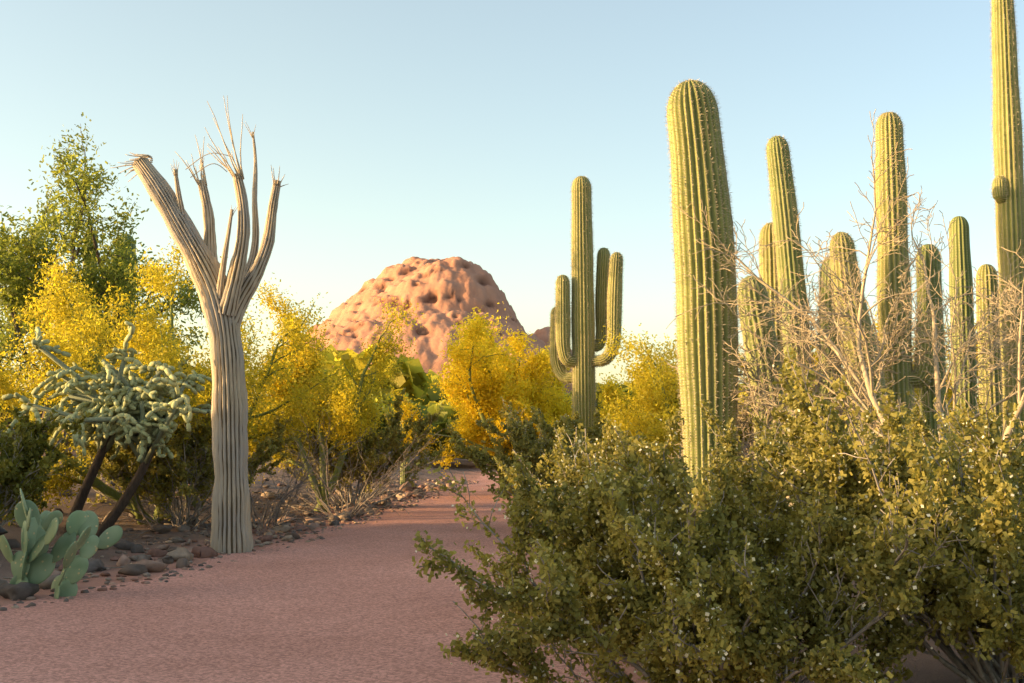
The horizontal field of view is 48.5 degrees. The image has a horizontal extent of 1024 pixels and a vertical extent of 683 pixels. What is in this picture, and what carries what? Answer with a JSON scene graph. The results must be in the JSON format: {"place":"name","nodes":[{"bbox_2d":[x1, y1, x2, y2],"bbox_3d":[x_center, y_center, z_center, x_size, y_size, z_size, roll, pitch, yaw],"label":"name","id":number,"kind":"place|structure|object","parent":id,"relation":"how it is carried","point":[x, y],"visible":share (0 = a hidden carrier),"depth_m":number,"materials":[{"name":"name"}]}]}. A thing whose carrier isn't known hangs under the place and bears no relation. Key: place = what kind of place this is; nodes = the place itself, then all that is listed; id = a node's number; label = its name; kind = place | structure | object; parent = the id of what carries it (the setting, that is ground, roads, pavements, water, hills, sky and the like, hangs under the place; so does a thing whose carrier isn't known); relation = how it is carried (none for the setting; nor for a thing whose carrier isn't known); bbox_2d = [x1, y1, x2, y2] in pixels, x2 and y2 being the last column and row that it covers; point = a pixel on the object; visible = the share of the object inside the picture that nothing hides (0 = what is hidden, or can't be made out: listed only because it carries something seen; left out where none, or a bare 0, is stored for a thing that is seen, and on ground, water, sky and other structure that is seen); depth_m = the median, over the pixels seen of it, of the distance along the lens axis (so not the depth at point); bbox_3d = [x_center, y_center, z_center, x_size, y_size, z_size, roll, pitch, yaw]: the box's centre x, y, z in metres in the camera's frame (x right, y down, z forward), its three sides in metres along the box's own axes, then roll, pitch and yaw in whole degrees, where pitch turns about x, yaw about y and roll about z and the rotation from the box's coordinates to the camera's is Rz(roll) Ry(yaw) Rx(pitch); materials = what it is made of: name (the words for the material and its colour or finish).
{"place":"outdoors","nodes":[
{"label":"outdoors","id":0,"kind":"place"},
{"bbox_2d":[0,472,606,682],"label":"gravel path","id":1,"kind":"structure","parent":0,"point":[356,603],"depth_m":9.20,"materials":[{"name":"gravel"}]},
{"bbox_2d":[0,442,1021,682],"bbox_3d":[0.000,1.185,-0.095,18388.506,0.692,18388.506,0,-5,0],"label":"ground","id":2,"kind":"structure","parent":0,"point":[924,667],"depth_m":15.62,"materials":[{"name":"soil"}]},
{"bbox_2d":[0,526,7,535],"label":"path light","id":3,"kind":"object","parent":2,"relation":"on","point":[3,531],"visible":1,"depth_m":9.92,"materials":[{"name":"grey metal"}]},
{"bbox_2d":[0,398,90,526],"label":"creosote shrub","id":4,"kind":"object","parent":2,"relation":"on","point":[24,428],"depth_m":13.52,"materials":[{"name":"green plant"}]},
{"bbox_2d":[0,488,122,598],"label":"prickly pear","id":5,"kind":"object","parent":2,"relation":"on","point":[33,561],"visible":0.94,"depth_m":10.55,"materials":[{"name":"green plant"}]},
{"bbox_2d":[76,231,97,478],"bbox_3d":[-10.100,0.370,27.058,0.370,6.137,0.370,0,-5,0],"label":"saguaro","id":6,"kind":"object","parent":2,"relation":"on","point":[79,455],"visible":0.03,"depth_m":26.74,"materials":[{"name":"green plant"}]},
{"bbox_2d":[63,436,155,536],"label":"cholla trunks","id":7,"kind":"object","parent":2,"relation":"on","point":[114,514],"visible":0.63,"depth_m":15.36,"materials":[{"name":"brown plant"}]},
{"bbox_2d":[2,321,211,463],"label":"cholla tree joints","id":8,"kind":"object","parent":7,"relation":"attached to","point":[129,409],"visible":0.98,"depth_m":15.17,"materials":[{"name":"green plant"}]},
{"bbox_2d":[0,245,220,445],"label":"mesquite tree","id":9,"kind":"object","parent":2,"relation":"on","point":[135,304],"depth_m":26.21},
{"bbox_2d":[110,234,135,480],"bbox_3d":[-8.912,0.383,26.053,0.506,5.777,0.502,0,-5,0],"label":"saguaro","id":10,"kind":"object","parent":2,"relation":"on","point":[132,247],"visible":0.09,"depth_m":26.09,"materials":[{"name":"green plant"}]},
{"bbox_2d":[0,112,249,456],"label":"mesquite tree","id":11,"kind":"object","parent":2,"relation":"on","point":[13,260],"depth_m":21.94,"materials":[{"name":"green plant"}]},
{"bbox_2d":[0,236,278,526],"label":"palo verde tree","id":12,"kind":"object","parent":2,"relation":"on","point":[148,353],"depth_m":16.25,"materials":[{"name":"yellow plant"}]},
{"bbox_2d":[49,393,295,524],"bbox_3d":[-5.291,1.661,17.027,3.740,2.278,3.002,0,-5,0],"label":"creosote shrub","id":13,"kind":"object","parent":2,"relation":"on","point":[180,470],"depth_m":16.82,"materials":[{"name":"green plant"}]},
{"bbox_2d":[5,253,353,507],"bbox_3d":[-5.714,0.729,19.426,5.567,4.366,5.232,2,-5,-26],"label":"palo verde tree","id":14,"kind":"object","parent":2,"relation":"on","point":[302,410],"depth_m":18.54,"materials":[{"name":"yellow plant"}]},
{"bbox_2d":[84,434,289,538],"bbox_3d":[-4.956,2.172,16.881,2.767,1.616,3.001,2,-5,-22],"label":"dry shrub","id":15,"kind":"object","parent":2,"relation":"on","point":[151,524],"visible":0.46,"depth_m":16.46,"materials":[{"name":"brown plant"}]},
{"bbox_2d":[132,132,280,553],"bbox_3d":[-3.981,-0.032,14.639,1.961,5.587,0.773,0,-5,0],"label":"dead saguaro skeleton","id":16,"kind":"object","parent":2,"relation":"on","point":[224,300],"visible":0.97,"depth_m":14.46,"materials":[{"name":"brown wood"}]},
{"bbox_2d":[112,95,287,214],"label":"bare twigs","id":17,"kind":"object","parent":16,"relation":"attached to","point":[231,172],"visible":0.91,"depth_m":14.65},
{"bbox_2d":[3,486,425,583],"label":"rocks","id":18,"kind":"object","parent":2,"relation":"on","point":[128,511],"visible":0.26,"depth_m":16.85,"materials":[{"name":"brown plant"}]},
{"bbox_2d":[140,416,365,535],"bbox_3d":[-4.098,2.238,17.826,3.563,2.907,3.947,0,-5,0],"label":"dry shrub","id":19,"kind":"object","parent":2,"relation":"on","point":[281,502],"visible":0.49,"depth_m":17.65,"materials":[{"name":"brown plant"}]},
{"bbox_2d":[0,475,542,610],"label":"border rocks","id":20,"kind":"object","parent":2,"relation":"on","point":[144,565],"visible":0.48,"depth_m":14.62,"materials":[{"name":"stone"}]},
{"bbox_2d":[189,273,424,512],"bbox_3d":[-3.817,1.006,21.359,4.476,4.545,2.542,0,-5,0],"label":"palo verde tree","id":21,"kind":"object","parent":2,"relation":"on","point":[341,409],"depth_m":21.13,"materials":[{"name":"yellow plant"}]},
{"bbox_2d":[272,387,445,505],"bbox_3d":[-3.069,2.144,22.946,3.418,2.470,3.721,0,-5,0],"label":"creosote shrub","id":22,"kind":"object","parent":2,"relation":"on","point":[397,434],"depth_m":22.59,"materials":[{"name":"green plant"}]},
{"bbox_2d":[254,406,479,519],"bbox_3d":[-2.893,2.651,20.491,4.477,2.977,3.647,1,-5,-11],"label":"dry shrub","id":23,"kind":"object","parent":2,"relation":"on","point":[362,504],"visible":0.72,"depth_m":20.30,"materials":[{"name":"brown plant"}]},
{"bbox_2d":[400,400,409,484],"bbox_3d":[-2.993,2.860,31.873,0.287,2.448,0.293,0,-5,0],"label":"saguaro","id":24,"kind":"object","parent":2,"relation":"on","point":[403,472],"visible":0.19,"depth_m":31.71,"materials":[{"name":"green plant"}]},
{"bbox_2d":[296,256,571,392],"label":"rock butte","id":25,"kind":"object","parent":2,"relation":"on","point":[446,293],"visible":0.4,"depth_m":496.38,"materials":[{"name":"stone"}]},
{"bbox_2d":[386,301,572,495],"bbox_3d":[-0.845,1.310,27.657,4.136,5.018,5.887,-2,-5,26],"label":"palo verde tree","id":26,"kind":"object","parent":2,"relation":"on","point":[486,385],"depth_m":26.55,"materials":[{"name":"yellow plant"}]},
{"bbox_2d":[0,344,979,459],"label":"background shrubs","id":27,"kind":"object","parent":2,"relation":"on","point":[415,383],"visible":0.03,"depth_m":70.66,"materials":[{"name":"green plant"}]},
{"bbox_2d":[446,396,682,510],"bbox_3d":[0.913,1.841,16.995,2.828,2.141,3.897,4,-6,-42],"label":"creosote shrub","id":28,"kind":"object","parent":2,"relation":"on","point":[529,436],"depth_m":17.28,"materials":[{"name":"green plant"}]},
{"bbox_2d":[548,175,624,447],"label":"cactus spines","id":29,"kind":"object","parent":2,"relation":"on","point":[584,307],"visible":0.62,"depth_m":23.00},
{"bbox_2d":[550,176,622,448],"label":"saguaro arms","id":30,"kind":"object","parent":2,"relation":"on","point":[581,315],"visible":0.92,"depth_m":22.94},
{"bbox_2d":[504,370,679,468],"bbox_3d":[2.248,2.058,27.952,5.075,3.522,4.386,0,-5,0],"label":"palo verde tree","id":31,"kind":"object","parent":2,"relation":"on","point":[606,388],"depth_m":27.32,"materials":[{"name":"yellow plant"}]},
{"bbox_2d":[588,323,744,479],"bbox_3d":[2.894,1.395,20.707,2.891,3.532,3.265,0,-5,0],"label":"palo verde tree","id":32,"kind":"object","parent":2,"relation":"on","point":[651,395],"depth_m":20.63,"materials":[{"name":"yellow plant"}]},
{"bbox_2d":[492,399,882,569],"bbox_3d":[1.259,1.341,8.629,2.858,1.824,2.632,0,-5,0],"label":"creosote shrub","id":33,"kind":"object","parent":2,"relation":"on","point":[572,477],"depth_m":8.58,"materials":[{"name":"green plant"}]},
{"bbox_2d":[667,80,737,498],"bbox_3d":[2.197,-0.268,13.064,0.778,5.575,0.692,0,-5,0],"label":"saguaro","id":34,"kind":"object","parent":2,"relation":"on","point":[701,173],"visible":0.69,"depth_m":12.87,"materials":[{"name":"green plant"}]},
{"bbox_2d":[664,78,741,484],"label":"cactus spines","id":35,"kind":"object","parent":2,"relation":"on","point":[676,287],"visible":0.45,"depth_m":12.93},
{"bbox_2d":[412,423,997,682],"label":"creosote shrub","id":36,"kind":"object","parent":2,"relation":"on","point":[824,662],"depth_m":5.59,"materials":[{"name":"green plant"}]},
{"bbox_2d":[737,276,787,524],"bbox_3d":[3.305,0.840,14.981,0.629,3.435,0.441,0,-5,0],"label":"saguaro group","id":37,"kind":"object","parent":2,"relation":"on","point":[755,296],"visible":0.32,"depth_m":14.91,"materials":[{"name":"green"}]},
{"bbox_2d":[737,274,788,498],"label":"cactus spines","id":38,"kind":"object","parent":2,"relation":"on","point":[757,338],"visible":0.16,"depth_m":14.94},
{"bbox_2d":[757,222,782,356],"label":"cactus spines","id":39,"kind":"object","parent":2,"relation":"on","point":[765,261],"visible":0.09,"depth_m":17.52},
{"bbox_2d":[759,222,784,377],"bbox_3d":[4.060,0.428,17.522,0.435,4.582,0.424,0,-5,0],"label":"saguaro group","id":40,"kind":"object","parent":2,"relation":"on","point":[769,269],"visible":0.21,"depth_m":17.50,"materials":[{"name":"green"}]},
{"bbox_2d":[765,135,841,412],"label":"cactus spines","id":41,"kind":"object","parent":2,"relation":"on","point":[792,239],"visible":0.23,"depth_m":17.09},
{"bbox_2d":[766,136,841,446],"bbox_3d":[4.405,-0.242,17.049,1.074,5.794,0.465,0,-5,0],"label":"saguaro group","id":42,"kind":"object","parent":2,"relation":"on","point":[783,172],"visible":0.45,"depth_m":17.04,"materials":[{"name":"green"}]},
{"bbox_2d":[666,262,976,505],"bbox_3d":[3.234,0.763,13.056,3.456,3.457,2.309,-4,-6,41],"label":"bare tree wood","id":43,"kind":"object","parent":2,"relation":"on","point":[757,379],"visible":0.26,"depth_m":12.94,"materials":[{"name":"beige wood"}]},
{"bbox_2d":[738,311,918,431],"bbox_3d":[6.089,1.186,21.871,3.829,3.812,3.226,3,-5,-33],"label":"palo verde tree","id":44,"kind":"object","parent":2,"relation":"on","point":[817,357],"depth_m":21.72,"materials":[{"name":"yellow plant"}]},
{"bbox_2d":[666,109,1023,466],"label":"bare tree wood","id":45,"kind":"object","parent":2,"relation":"on","point":[869,395],"visible":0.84,"depth_m":12.20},
{"bbox_2d":[828,231,887,444],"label":"cactus spines","id":46,"kind":"object","parent":2,"relation":"on","point":[852,290],"visible":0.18,"depth_m":16.01},
{"bbox_2d":[830,232,886,465],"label":"saguaro cactus","id":47,"kind":"object","parent":2,"relation":"on","point":[839,274],"visible":0.34,"depth_m":15.95,"materials":[{"name":"green plant"}]},
{"bbox_2d":[748,347,1023,682],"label":"creosote shrub","id":48,"kind":"object","parent":2,"relation":"on","point":[969,598],"depth_m":5.79,"materials":[{"name":"plant"}]},
{"bbox_2d":[748,389,1023,585],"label":"creosote shrub","id":49,"kind":"object","parent":2,"relation":"on","point":[1015,463],"depth_m":8.54,"materials":[{"name":"green plant"}]},
{"bbox_2d":[872,110,938,440],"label":"cactus spines","id":50,"kind":"object","parent":2,"relation":"on","point":[894,254],"visible":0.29,"depth_m":16.54},
{"bbox_2d":[875,112,937,449],"bbox_3d":[5.714,-0.379,16.494,0.798,6.069,0.480,-3,-6,34],"label":"saguaro cactus","id":51,"kind":"object","parent":2,"relation":"on","point":[884,262],"visible":0.49,"depth_m":16.50,"materials":[{"name":"green plant"}]},
{"bbox_2d":[913,241,948,435],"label":"cactus spines","id":52,"kind":"object","parent":2,"relation":"on","point":[936,322],"visible":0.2,"depth_m":16.99},
{"bbox_2d":[916,244,947,442],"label":"cactus","id":53,"kind":"object","parent":2,"relation":"on","point":[933,280],"visible":0.29,"depth_m":16.95,"materials":[{"name":"green plant"}]},
{"bbox_2d":[949,216,976,458],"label":"cactus","id":54,"kind":"object","parent":2,"relation":"on","point":[959,228],"visible":0.48,"depth_m":21.00,"materials":[{"name":"green plant"}]},
{"bbox_2d":[976,264,1002,436],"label":"cactus","id":55,"kind":"object","parent":2,"relation":"on","point":[984,270],"visible":0.32,"depth_m":19.95,"materials":[{"name":"green plant"}]},
{"bbox_2d":[988,0,1023,468],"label":"cactus spines","id":56,"kind":"object","parent":2,"relation":"on","point":[1005,162],"visible":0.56,"depth_m":18.20},
{"bbox_2d":[992,0,1023,480],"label":"saguaro cactus","id":57,"kind":"object","parent":2,"relation":"on","point":[1005,141],"visible":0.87,"depth_m":18.13,"materials":[{"name":"green plant"}]},
{"bbox_2d":[0,0,1023,397],"label":"sky","id":58,"kind":"structure","parent":0,"point":[397,131],"materials":[{"name":"blue"}]},
{"bbox_2d":[915,319,979,432],"bbox_3d":[9.732,1.167,23.954,4.250,4.012,3.562,0,-5,0],"label":"palo verde tree","id":59,"kind":"object","parent":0,"point":[949,393],"depth_m":24.01,"materials":[{"name":"green plant"}]}
]}

